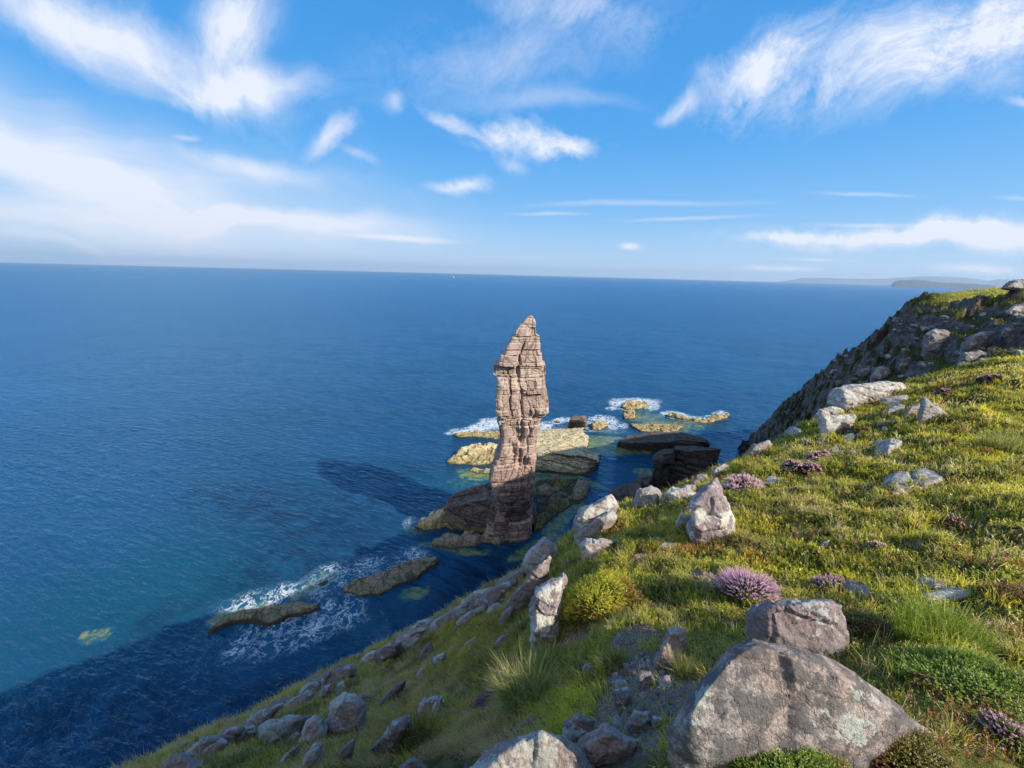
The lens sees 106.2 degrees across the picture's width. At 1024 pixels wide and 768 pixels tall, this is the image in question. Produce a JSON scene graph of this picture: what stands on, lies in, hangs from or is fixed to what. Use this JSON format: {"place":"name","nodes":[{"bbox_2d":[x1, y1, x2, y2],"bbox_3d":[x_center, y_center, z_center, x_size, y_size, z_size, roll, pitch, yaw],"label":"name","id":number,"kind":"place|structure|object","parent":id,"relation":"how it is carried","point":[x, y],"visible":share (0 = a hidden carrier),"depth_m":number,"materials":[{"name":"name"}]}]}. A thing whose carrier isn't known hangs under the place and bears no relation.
{"place":"outdoors","nodes":[
{"label":"outdoors","id":0,"kind":"place"},
{"bbox_2d":[0,262,972,767],"bbox_3d":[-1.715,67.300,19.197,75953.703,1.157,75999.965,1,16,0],"label":"sea","id":1,"kind":"structure","parent":0,"point":[190,458],"depth_m":169.30,"materials":[{"name":"liquid"}]},
{"bbox_2d":[208,601,321,633],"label":"shoal","id":2,"kind":"structure","parent":1,"relation":"in","point":[269,615],"depth_m":79.95,"materials":[{"name":"stone"}]},
{"bbox_2d":[343,556,438,596],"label":"rock","id":3,"kind":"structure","parent":1,"relation":"in","point":[378,583],"depth_m":89.94,"materials":[{"name":"stone"}]},
{"bbox_2d":[415,508,447,531],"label":"skirt rock","id":4,"kind":"object","parent":1,"relation":"in","point":[434,520],"visible":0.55,"depth_m":108.76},
{"bbox_2d":[431,530,503,548],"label":"skirt rock","id":5,"kind":"object","parent":1,"relation":"on","point":[449,540],"visible":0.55,"depth_m":102.49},
{"bbox_2d":[446,442,497,465],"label":"reef slab","id":6,"kind":"structure","parent":1,"relation":"on","point":[479,454],"depth_m":149.22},
{"bbox_2d":[453,430,499,439],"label":"reef slab","id":7,"kind":"structure","parent":1,"relation":"on","point":[493,435],"depth_m":171.00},
{"bbox_2d":[436,315,548,540],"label":"sea stack","id":8,"kind":"object","parent":1,"relation":"on","point":[501,503],"visible":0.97,"depth_m":96.31,"materials":[{"name":"brown stone"}]},
{"bbox_2d":[535,477,588,531],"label":"skirt platform","id":9,"kind":"structure","parent":1,"relation":"in","point":[565,494],"depth_m":125.61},
{"bbox_2d":[532,512,549,532],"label":"skirt rock","id":10,"kind":"object","parent":9,"relation":"on","point":[542,518],"visible":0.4,"depth_m":111.37,"materials":[{"name":"brown stone"}]},
{"bbox_2d":[545,493,562,512],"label":"skirt rock","id":11,"kind":"object","parent":9,"relation":"on","point":[554,503],"visible":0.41,"depth_m":119.28,"materials":[{"name":"brown stone"}]},
{"bbox_2d":[550,475,571,487],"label":"skirt rock","id":12,"kind":"object","parent":9,"relation":"on","point":[562,482],"visible":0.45,"depth_m":132.22,"materials":[{"name":"brown stone"}]},
{"bbox_2d":[571,479,590,500],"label":"skirt rock","id":13,"kind":"object","parent":9,"relation":"on","point":[581,489],"visible":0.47,"depth_m":126.97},
{"bbox_2d":[535,427,600,475],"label":"reef block","id":14,"kind":"structure","parent":1,"relation":"in","point":[565,451],"depth_m":146.23,"materials":[{"name":"stone"}]},
{"bbox_2d":[568,415,586,429],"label":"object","id":15,"kind":"structure","parent":14,"relation":"on","point":[578,421],"depth_m":178.65,"materials":[{"name":"brown stone"}]},
{"bbox_2d":[609,480,642,502],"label":"channel rock","id":16,"kind":"object","parent":1,"relation":"on","point":[620,493],"visible":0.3,"depth_m":78.62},
{"bbox_2d":[621,400,648,409],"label":"skerry","id":17,"kind":"structure","parent":1,"relation":"in","point":[633,405],"depth_m":214.15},
{"bbox_2d":[630,423,682,432],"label":"reef slab","id":18,"kind":"structure","parent":1,"relation":"in","point":[650,428],"depth_m":184.94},
{"bbox_2d":[617,431,709,450],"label":"reef block","id":19,"kind":"structure","parent":1,"relation":"on","point":[658,441],"depth_m":162.45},
{"bbox_2d":[668,446,721,488],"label":"wedge rock","id":20,"kind":"object","parent":1,"relation":"in","point":[689,462],"visible":0.3,"depth_m":91.05,"materials":[{"name":"stone"}]},
{"bbox_2d":[665,412,729,423],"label":"skerry","id":21,"kind":"structure","parent":1,"relation":"in","point":[716,417],"depth_m":198.75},
{"bbox_2d":[0,0,1023,281],"label":"sky","id":22,"kind":"structure","parent":0,"point":[726,140],"materials":[{"name":"blue"}]},
{"bbox_2d":[207,290,1023,767],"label":"hillside","id":23,"kind":"structure","parent":0,"point":[889,340],"depth_m":5.90,"materials":[{"name":"plant"}]},
{"bbox_2d":[161,752,201,767],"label":"boulder","id":24,"kind":"object","parent":23,"relation":"on","point":[182,760],"visible":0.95,"depth_m":3.79,"materials":[{"name":"grey stone"}]},
{"bbox_2d":[186,735,221,757],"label":"boulder","id":25,"kind":"object","parent":23,"relation":"on","point":[205,741],"visible":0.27,"depth_m":4.39,"materials":[{"name":"stone"}]},
{"bbox_2d":[202,737,227,756],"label":"boulder","id":26,"kind":"object","parent":23,"relation":"on","point":[218,743],"visible":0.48,"depth_m":4.34,"materials":[{"name":"grey stone"}]},
{"bbox_2d":[215,726,245,746],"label":"boulder","id":27,"kind":"object","parent":23,"relation":"on","point":[237,733],"visible":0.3,"depth_m":4.53,"materials":[{"name":"grey stone"}]},
{"bbox_2d":[244,708,271,728],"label":"boulder","id":28,"kind":"object","parent":23,"relation":"on","point":[257,717],"visible":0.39,"depth_m":5.32,"materials":[{"name":"stone"}]},
{"bbox_2d":[254,713,302,744],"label":"boulder","id":29,"kind":"object","parent":23,"relation":"on","point":[275,729],"visible":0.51,"depth_m":4.63,"materials":[{"name":"grey stone"}]},
{"bbox_2d":[282,690,313,708],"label":"boulder","id":30,"kind":"object","parent":23,"relation":"on","point":[303,696],"visible":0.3,"depth_m":6.67,"materials":[{"name":"grey stone"}]},
{"bbox_2d":[300,742,323,767],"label":"boulder","id":31,"kind":"object","parent":23,"relation":"on","point":[313,754],"visible":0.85,"depth_m":3.19,"materials":[{"name":"grey stone"}]},
{"bbox_2d":[297,715,327,745],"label":"boulder","id":32,"kind":"object","parent":23,"relation":"on","point":[314,725],"visible":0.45,"depth_m":4.34,"materials":[{"name":"grey stone"}]},
{"bbox_2d":[308,665,344,687],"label":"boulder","id":33,"kind":"object","parent":23,"relation":"on","point":[328,677],"visible":0.36,"depth_m":7.38,"materials":[{"name":"grey stone"}]},
{"bbox_2d":[336,738,355,762],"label":"rock","id":34,"kind":"object","parent":23,"relation":"on","point":[346,751],"visible":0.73,"depth_m":3.27,"materials":[{"name":"grey stone"}]},
{"bbox_2d":[326,691,366,739],"bbox_3d":[-2.016,4.178,4.656,0.537,0.962,0.389,1,16,0],"label":"boulder","id":35,"kind":"object","parent":23,"relation":"on","point":[345,709],"visible":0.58,"depth_m":4.49,"materials":[{"name":"grey stone"}]},
{"bbox_2d":[374,642,401,664],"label":"boulder","id":36,"kind":"object","parent":23,"relation":"on","point":[388,651],"visible":0.7,"depth_m":7.88,"materials":[{"name":"grey stone"}]},
{"bbox_2d":[370,714,410,756],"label":"boulder","id":37,"kind":"object","parent":23,"relation":"on","point":[395,729],"visible":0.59,"depth_m":3.47,"materials":[{"name":"grey stone"}]},
{"bbox_2d":[379,680,405,707],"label":"boulder","id":38,"kind":"object","parent":23,"relation":"on","point":[397,688],"visible":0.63,"depth_m":5.52,"materials":[{"name":"grey stone"}]},
{"bbox_2d":[370,693,452,760],"bbox_3d":[-0.900,3.228,3.525,0.866,0.440,0.788,-7,18,-26],"label":"grass tuft","id":39,"kind":"object","parent":23,"relation":"on","point":[417,734],"visible":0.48,"depth_m":3.59,"materials":[{"name":"green plant"}]},
{"bbox_2d":[395,626,429,653],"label":"boulder","id":40,"kind":"object","parent":23,"relation":"on","point":[407,639],"visible":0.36,"depth_m":8.26,"materials":[{"name":"grey stone"}]},
{"bbox_2d":[398,757,426,767],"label":"boulder","id":41,"kind":"object","parent":23,"relation":"on","point":[412,762],"visible":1,"depth_m":2.96,"materials":[{"name":"grey stone"}]},
{"bbox_2d":[417,696,443,716],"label":"boulder","id":42,"kind":"object","parent":23,"relation":"on","point":[431,700],"visible":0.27,"depth_m":4.64,"materials":[{"name":"grey stone"}]},
{"bbox_2d":[443,602,475,625],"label":"boulder","id":43,"kind":"object","parent":23,"relation":"on","point":[459,611],"visible":0.34,"depth_m":8.36,"materials":[{"name":"grey stone"}]},
{"bbox_2d":[456,605,485,628],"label":"boulder","id":44,"kind":"object","parent":23,"relation":"on","point":[466,617],"visible":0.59,"depth_m":7.61,"materials":[{"name":"grey stone"}]},
{"bbox_2d":[461,587,489,607],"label":"boulder","id":45,"kind":"object","parent":23,"relation":"on","point":[473,598],"visible":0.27,"depth_m":8.60,"materials":[{"name":"stone"}]},
{"bbox_2d":[472,687,495,710],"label":"heather bush","id":46,"kind":"object","parent":23,"relation":"on","point":[482,704],"visible":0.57,"depth_m":3.97,"materials":[{"name":"purple plant"}]},
{"bbox_2d":[477,579,516,610],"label":"boulder","id":47,"kind":"object","parent":23,"relation":"on","point":[490,596],"visible":0.44,"depth_m":7.90,"materials":[{"name":"grey stone"}]},
{"bbox_2d":[479,634,568,722],"bbox_3d":[0.145,2.626,3.376,0.999,0.497,0.924,1,16,0],"label":"grass tuft","id":48,"kind":"object","parent":23,"relation":"on","point":[510,688],"visible":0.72,"depth_m":3.38,"materials":[{"name":"green plant"}]},
{"bbox_2d":[503,556,551,615],"bbox_3d":[0.244,3.709,6.592,0.872,1.605,0.446,-5,17,-22],"label":"boulder","id":49,"kind":"object","parent":23,"relation":"on","point":[524,593],"visible":0.63,"depth_m":6.32,"materials":[{"name":"grey stone"}]},
{"bbox_2d":[469,729,594,767],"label":"boulder","id":50,"kind":"object","parent":23,"relation":"on","point":[539,748],"visible":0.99,"depth_m":1.92,"materials":[{"name":"stone"}]},
{"bbox_2d":[523,537,557,576],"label":"boulder","id":51,"kind":"object","parent":23,"relation":"on","point":[542,549],"visible":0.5,"depth_m":8.06,"materials":[{"name":"grey stone"}]},
{"bbox_2d":[518,630,570,676],"bbox_3d":[0.360,2.723,3.782,0.740,0.409,0.683,1,16,0],"label":"grass tuft","id":52,"kind":"object","parent":23,"relation":"on","point":[541,654],"visible":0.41,"depth_m":3.85,"materials":[{"name":"green plant"}]},
{"bbox_2d":[529,572,567,649],"bbox_3d":[0.438,3.011,4.803,0.479,1.407,0.727,1,16,0],"label":"boulder","id":53,"kind":"object","parent":23,"relation":"on","point":[545,610],"visible":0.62,"depth_m":4.47,"materials":[{"name":"stone"}]},
{"bbox_2d":[110,353,1023,767],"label":"grass","id":54,"kind":"structure","parent":23,"relation":"on","point":[450,745],"depth_m":5.32,"materials":[{"name":"green plant"}]},
{"bbox_2d":[111,357,1023,767],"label":"heath","id":55,"kind":"object","parent":23,"relation":"on","point":[747,551],"visible":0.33,"depth_m":5.22,"materials":[{"name":"green plant"}]},
{"bbox_2d":[562,712,595,743],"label":"boulder","id":56,"kind":"object","parent":23,"relation":"on","point":[577,726],"visible":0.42,"depth_m":2.25,"materials":[{"name":"grey stone"}]},
{"bbox_2d":[573,494,618,543],"bbox_3d":[1.829,3.173,8.603,1.083,1.500,0.756,-3,17,-16],"label":"boulder","id":57,"kind":"object","parent":23,"relation":"on","point":[586,515],"visible":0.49,"depth_m":8.24,"materials":[{"name":"stone"}]},
{"bbox_2d":[579,538,612,560],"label":"boulder","id":58,"kind":"object","parent":23,"relation":"on","point":[590,547],"visible":0.54,"depth_m":6.60,"materials":[{"name":"grey stone"}]},
{"bbox_2d":[576,510,616,545],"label":"boulder","id":59,"kind":"object","parent":23,"relation":"on","point":[607,520],"visible":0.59,"depth_m":7.94,"materials":[{"name":"grey stone"}]},
{"bbox_2d":[557,568,641,631],"bbox_3d":[1.001,2.653,4.733,1.143,0.876,1.070,-5,17,-22],"label":"shrub","id":60,"kind":"object","parent":23,"relation":"on","point":[587,590],"visible":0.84,"depth_m":4.50,"materials":[{"name":"green plant"}]},
{"bbox_2d":[576,723,642,765],"bbox_3d":[0.515,2.042,2.092,0.397,0.461,0.191,1,16,0],"label":"boulder","id":61,"kind":"object","parent":23,"relation":"on","point":[603,743],"visible":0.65,"depth_m":2.01,"materials":[{"name":"grey stone"}]},
{"bbox_2d":[590,640,634,676],"bbox_3d":[0.869,2.262,3.154,0.416,0.193,0.391,-13,21,-41],"label":"grass tuft","id":62,"kind":"object","parent":23,"relation":"on","point":[612,659],"visible":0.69,"depth_m":3.17,"materials":[{"name":"green plant"}]},
{"bbox_2d":[612,687,632,707],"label":"stone","id":63,"kind":"object","parent":23,"relation":"on","point":[624,695],"visible":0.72,"depth_m":2.52,"materials":[{"name":"grey stone"}]},
{"bbox_2d":[626,709,650,730],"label":"stone","id":64,"kind":"object","parent":23,"relation":"on","point":[637,720],"visible":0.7,"depth_m":2.22,"materials":[{"name":"grey stone"}]},
{"bbox_2d":[635,670,654,689],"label":"stone","id":65,"kind":"object","parent":23,"relation":"on","point":[643,679],"visible":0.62,"depth_m":2.69,"materials":[{"name":"grey stone"}]},
{"bbox_2d":[631,485,661,509],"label":"boulder","id":66,"kind":"object","parent":23,"relation":"on","point":[649,494],"visible":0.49,"depth_m":9.32,"materials":[{"name":"stone"}]},
{"bbox_2d":[644,717,675,767],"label":"grass tuft","id":67,"kind":"object","parent":23,"relation":"on","point":[663,763],"visible":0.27,"depth_m":1.72,"materials":[{"name":"green plant"}]},
{"bbox_2d":[652,449,674,492],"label":"boulder tower","id":68,"kind":"structure","parent":23,"relation":"on","point":[663,460],"depth_m":88.57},
{"bbox_2d":[654,626,685,668],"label":"boulder","id":69,"kind":"object","parent":23,"relation":"on","point":[673,635],"visible":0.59,"depth_m":2.90,"materials":[{"name":"grey stone"}]},
{"bbox_2d":[664,486,695,503],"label":"boulder","id":70,"kind":"object","parent":23,"relation":"on","point":[672,492],"visible":0.37,"depth_m":8.76,"materials":[{"name":"stone"}]},
{"bbox_2d":[665,639,713,680],"bbox_3d":[1.267,2.019,2.723,0.472,0.255,0.446,9,17,24],"label":"grass tuft","id":71,"kind":"object","parent":23,"relation":"on","point":[681,672],"visible":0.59,"depth_m":2.75,"materials":[{"name":"green plant"}]},
{"bbox_2d":[686,478,735,544],"bbox_3d":[3.270,2.408,6.352,1.218,1.721,0.684,-12,21,-39],"label":"boulder","id":72,"kind":"object","parent":23,"relation":"on","point":[712,516],"visible":0.7,"depth_m":6.00,"materials":[{"name":"stone"}]},
{"bbox_2d":[721,472,764,494],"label":"heather bush","id":73,"kind":"object","parent":23,"relation":"on","point":[737,482],"visible":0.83,"depth_m":8.89,"materials":[{"name":"purple plant"}]},
{"bbox_2d":[708,562,783,605],"bbox_3d":[2.470,2.153,4.058,0.674,0.546,0.734,1,16,0],"label":"heather bush","id":74,"kind":"object","parent":23,"relation":"on","point":[732,581],"visible":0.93,"depth_m":3.98,"materials":[{"name":"purple plant"}]},
{"bbox_2d":[743,440,772,457],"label":"boulder","id":75,"kind":"object","parent":23,"relation":"on","point":[754,449],"visible":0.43,"depth_m":13.32,"materials":[{"name":"grey stone"}]},
{"bbox_2d":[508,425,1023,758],"bbox_3d":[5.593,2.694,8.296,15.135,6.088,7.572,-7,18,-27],"label":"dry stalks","id":76,"kind":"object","parent":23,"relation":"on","point":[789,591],"visible":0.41,"depth_m":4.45,"materials":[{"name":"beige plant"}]},
{"bbox_2d":[722,744,851,767],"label":"shrub","id":77,"kind":"object","parent":23,"relation":"on","point":[779,760],"visible":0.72,"depth_m":1.53,"materials":[{"name":"green plant"}]},
{"bbox_2d":[779,459,804,472],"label":"heather bush","id":78,"kind":"object","parent":23,"relation":"on","point":[794,465],"visible":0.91,"depth_m":9.53,"materials":[{"name":"purple plant"}]},
{"bbox_2d":[746,598,848,657],"bbox_3d":[2.012,1.894,2.697,0.812,0.944,0.400,1,16,0],"label":"boulder","id":79,"kind":"object","parent":23,"relation":"on","point":[812,625],"visible":0.5,"depth_m":2.54,"materials":[{"name":"grey stone"}]},
{"bbox_2d":[666,638,929,767],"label":"boulder","id":80,"kind":"object","parent":23,"relation":"on","point":[751,697],"visible":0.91,"depth_m":1.59,"materials":[{"name":"stone"}]},
{"bbox_2d":[801,460,822,475],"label":"heather bush","id":81,"kind":"object","parent":23,"relation":"on","point":[812,465],"visible":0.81,"depth_m":9.21,"materials":[{"name":"purple plant"}]},
{"bbox_2d":[801,450,830,461],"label":"heather bush","id":82,"kind":"object","parent":23,"relation":"on","point":[816,456],"visible":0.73,"depth_m":10.54,"materials":[{"name":"purple plant"}]},
{"bbox_2d":[808,574,846,592],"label":"heather bush","id":83,"kind":"object","parent":23,"relation":"on","point":[817,581],"visible":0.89,"depth_m":4.21,"materials":[{"name":"purple plant"}]},
{"bbox_2d":[814,406,843,420],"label":"boulder","id":84,"kind":"object","parent":23,"relation":"on","point":[829,410],"visible":0.5,"depth_m":15.63,"materials":[{"name":"stone"}]},
{"bbox_2d":[818,414,856,435],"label":"boulder","id":85,"kind":"object","parent":23,"relation":"on","point":[830,423],"visible":0.58,"depth_m":12.99,"materials":[{"name":"stone"}]},
{"bbox_2d":[839,579,870,596],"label":"boulder","id":86,"kind":"object","parent":23,"relation":"on","point":[851,586],"visible":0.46,"depth_m":3.96,"materials":[{"name":"grey stone"}]},
{"bbox_2d":[827,381,905,411],"bbox_3d":[15.944,0.982,17.530,4.417,2.405,1.780,-2,16,-12],"label":"boulder","id":87,"kind":"object","parent":23,"relation":"on","point":[849,397],"visible":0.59,"depth_m":16.49,"materials":[{"name":"stone"}]},
{"bbox_2d":[841,603,908,639],"bbox_3d":[2.727,1.869,2.970,0.494,0.444,0.562,7,17,19],"label":"shrub","id":88,"kind":"object","parent":23,"relation":"on","point":[869,619],"visible":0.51,"depth_m":2.88,"materials":[{"name":"green plant"}]},
{"bbox_2d":[870,366,890,382],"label":"boulder","id":89,"kind":"object","parent":23,"relation":"on","point":[879,373],"visible":0.56,"depth_m":40.81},
{"bbox_2d":[874,438,902,455],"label":"boulder","id":90,"kind":"object","parent":23,"relation":"on","point":[887,446],"visible":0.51,"depth_m":10.11,"materials":[{"name":"grey stone"}]},
{"bbox_2d":[762,287,1023,437],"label":"hill turf","id":91,"kind":"structure","parent":23,"relation":"on","point":[942,297],"depth_m":71.02,"materials":[{"name":"green plant"}]},
{"bbox_2d":[883,471,913,494],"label":"boulder","id":92,"kind":"object","parent":23,"relation":"on","point":[895,477],"visible":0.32,"depth_m":7.37,"materials":[{"name":"grey stone"}]},
{"bbox_2d":[871,726,960,767],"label":"shrub","id":93,"kind":"object","parent":23,"relation":"on","point":[928,750],"visible":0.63,"depth_m":1.57,"materials":[{"name":"green plant"}]},
{"bbox_2d":[911,468,944,492],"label":"boulder","id":94,"kind":"object","parent":23,"relation":"on","point":[930,474],"visible":0.39,"depth_m":7.38,"materials":[{"name":"grey stone"}]},
{"bbox_2d":[912,576,949,588],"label":"boulder","id":95,"kind":"object","parent":23,"relation":"on","point":[940,584],"visible":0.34,"depth_m":3.71,"materials":[{"name":"grey stone"}]},
{"bbox_2d":[916,397,947,423],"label":"boulder","id":96,"kind":"object","parent":23,"relation":"on","point":[928,410],"visible":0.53,"depth_m":11.61,"materials":[{"name":"grey stone"}]},
{"bbox_2d":[920,329,951,359],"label":"boulder","id":97,"kind":"object","parent":23,"relation":"on","point":[933,342],"visible":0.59,"depth_m":39.46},
{"bbox_2d":[865,581,1022,663],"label":"grass tuft","id":98,"kind":"object","parent":23,"relation":"on","point":[921,626],"visible":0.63,"depth_m":2.64,"materials":[{"name":"green plant"}]},
{"bbox_2d":[923,587,970,602],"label":"boulder","id":99,"kind":"object","parent":23,"relation":"on","point":[959,594],"visible":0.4,"depth_m":3.39,"materials":[{"name":"grey stone"}]},
{"bbox_2d":[871,640,1023,724],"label":"shrub","id":100,"kind":"object","parent":23,"relation":"on","point":[920,655],"visible":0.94,"depth_m":2.07,"materials":[{"name":"green plant"}]},
{"bbox_2d":[938,514,967,530],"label":"heather bush","id":101,"kind":"object","parent":23,"relation":"on","point":[955,519],"visible":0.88,"depth_m":5.51,"materials":[{"name":"purple plant"}]},
{"bbox_2d":[957,350,986,366],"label":"boulder","id":102,"kind":"object","parent":23,"relation":"on","point":[972,356],"visible":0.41,"depth_m":32.43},
{"bbox_2d":[960,331,994,351],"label":"boulder","id":103,"kind":"object","parent":23,"relation":"on","point":[975,341],"visible":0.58,"depth_m":35.11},
{"bbox_2d":[964,428,1023,457],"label":"grass tuft","id":104,"kind":"object","parent":23,"relation":"on","point":[998,441],"visible":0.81,"depth_m":8.70,"materials":[{"name":"green plant"}]},
{"bbox_2d":[966,577,1023,607],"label":"shrub","id":105,"kind":"object","parent":23,"relation":"on","point":[1012,590],"visible":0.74,"depth_m":3.28,"materials":[{"name":"green plant"}]},
{"bbox_2d":[969,708,1023,759],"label":"heather bush","id":106,"kind":"object","parent":23,"relation":"on","point":[999,726],"visible":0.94,"depth_m":1.73,"materials":[{"name":"purple plant"}]},
{"bbox_2d":[1001,279,1023,290],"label":"boulder","id":107,"kind":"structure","parent":23,"relation":"on","point":[1015,285],"depth_m":47.67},
{"bbox_2d":[778,276,1013,287],"bbox_3d":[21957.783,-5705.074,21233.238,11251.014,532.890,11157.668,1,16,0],"label":"distant hills","id":108,"kind":"structure","parent":0,"point":[998,283],"depth_m":21076.51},
{"bbox_2d":[891,280,995,288],"bbox_3d":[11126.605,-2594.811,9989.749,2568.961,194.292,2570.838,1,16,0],"label":"distant headland","id":109,"kind":"structure","parent":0,"point":[917,283],"depth_m":9670.29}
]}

